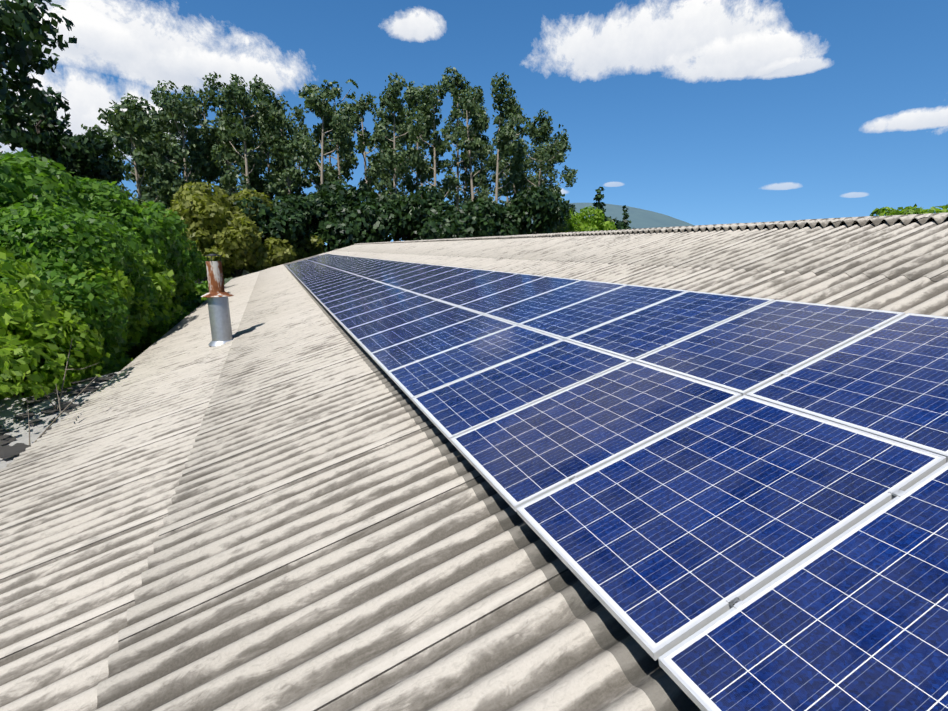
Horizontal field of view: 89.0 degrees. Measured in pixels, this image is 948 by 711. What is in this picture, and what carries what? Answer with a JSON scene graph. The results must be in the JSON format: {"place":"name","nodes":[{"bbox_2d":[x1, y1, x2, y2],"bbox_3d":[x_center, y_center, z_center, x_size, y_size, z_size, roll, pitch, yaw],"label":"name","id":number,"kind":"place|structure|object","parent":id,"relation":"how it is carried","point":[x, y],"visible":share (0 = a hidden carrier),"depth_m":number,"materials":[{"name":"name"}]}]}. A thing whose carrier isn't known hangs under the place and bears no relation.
{"place":"outdoors","nodes":[
{"label":"outdoors","id":0,"kind":"place"},
{"bbox_2d":[201,273,242,283],"bbox_3d":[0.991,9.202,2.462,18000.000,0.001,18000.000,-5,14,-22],"label":"ground","id":1,"kind":"structure","parent":0,"point":[226,280],"depth_m":149.62,"materials":[{"name":"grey plant"}]},
{"bbox_2d":[0,372,118,468],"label":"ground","id":2,"kind":"structure","parent":1,"relation":"on","point":[14,429],"depth_m":8.83,"materials":[{"name":"grey"}]},
{"bbox_2d":[1,341,97,444],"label":"twigs","id":3,"kind":"object","parent":2,"relation":"on","point":[59,408],"visible":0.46,"depth_m":7.41,"materials":[{"name":"brown wood"}]},
{"bbox_2d":[0,246,206,399],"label":"bush","id":4,"kind":"object","parent":1,"relation":"on","point":[20,354],"depth_m":10.80,"materials":[{"name":"green plant"}]},
{"bbox_2d":[143,182,323,284],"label":"bush","id":5,"kind":"object","parent":1,"relation":"on","point":[216,225],"depth_m":43.72,"materials":[{"name":"green plant"}]},
{"bbox_2d":[0,0,569,263],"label":"trees","id":6,"kind":"object","parent":1,"relation":"on","point":[335,216],"depth_m":48.04,"materials":[{"name":"green plant"}]},
{"bbox_2d":[81,66,577,283],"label":"gum","id":7,"kind":"object","parent":1,"relation":"on","point":[269,120],"depth_m":58.89,"materials":[{"name":"green plant"}]},
{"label":"trunks in tree belt","id":8,"kind":"object","parent":1,"relation":"on","visible":0},
{"bbox_2d":[0,149,209,358],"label":"leaves","id":9,"kind":"object","parent":8,"relation":"on","point":[47,213],"visible":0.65,"depth_m":13.96,"materials":[{"name":"green plant"}]},
{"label":"shed walls","id":10,"kind":"object","parent":1,"relation":"on","visible":0},
{"bbox_2d":[0,219,947,710],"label":"roof sheets","id":11,"kind":"object","parent":10,"relation":"on","point":[286,497],"visible":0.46,"depth_m":3.36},
{"bbox_2d":[201,254,233,345],"bbox_3d":[-5.843,-1.226,11.024,0.670,2.150,0.670,-5,14,-22],"label":"chimney","id":12,"kind":"object","parent":11,"relation":"on","point":[216,295],"visible":0.96,"depth_m":10.89,"materials":[{"name":"grey metal"}]},
{"bbox_2d":[286,254,947,710],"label":"solar panels","id":13,"kind":"object","parent":11,"relation":"on","point":[720,502],"visible":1,"depth_m":2.54,"materials":[{"name":"blue glass"}]},
{"bbox_2d":[354,212,947,244],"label":"ridge cap","id":14,"kind":"object","parent":11,"relation":"on","point":[922,219],"visible":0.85,"depth_m":8.64,"materials":[{"name":"grey metal"}]},
{"bbox_2d":[0,0,947,244],"label":"sky","id":15,"kind":"structure","parent":0,"point":[694,112],"materials":[{"name":"blue"}]},
{"bbox_2d":[587,187,635,229],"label":"trees","id":16,"kind":"object","parent":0,"point":[599,197],"materials":[{"name":"green plant"}]},
{"bbox_2d":[558,204,947,232],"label":"bushes","id":17,"kind":"object","parent":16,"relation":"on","point":[597,223],"visible":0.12,"depth_m":90.09,"materials":[{"name":"green plant"}]},
{"bbox_2d":[532,203,694,228],"bbox_3d":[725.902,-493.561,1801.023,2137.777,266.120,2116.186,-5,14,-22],"label":"hill","id":18,"kind":"structure","parent":0,"point":[640,218],"depth_m":2200.50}
]}

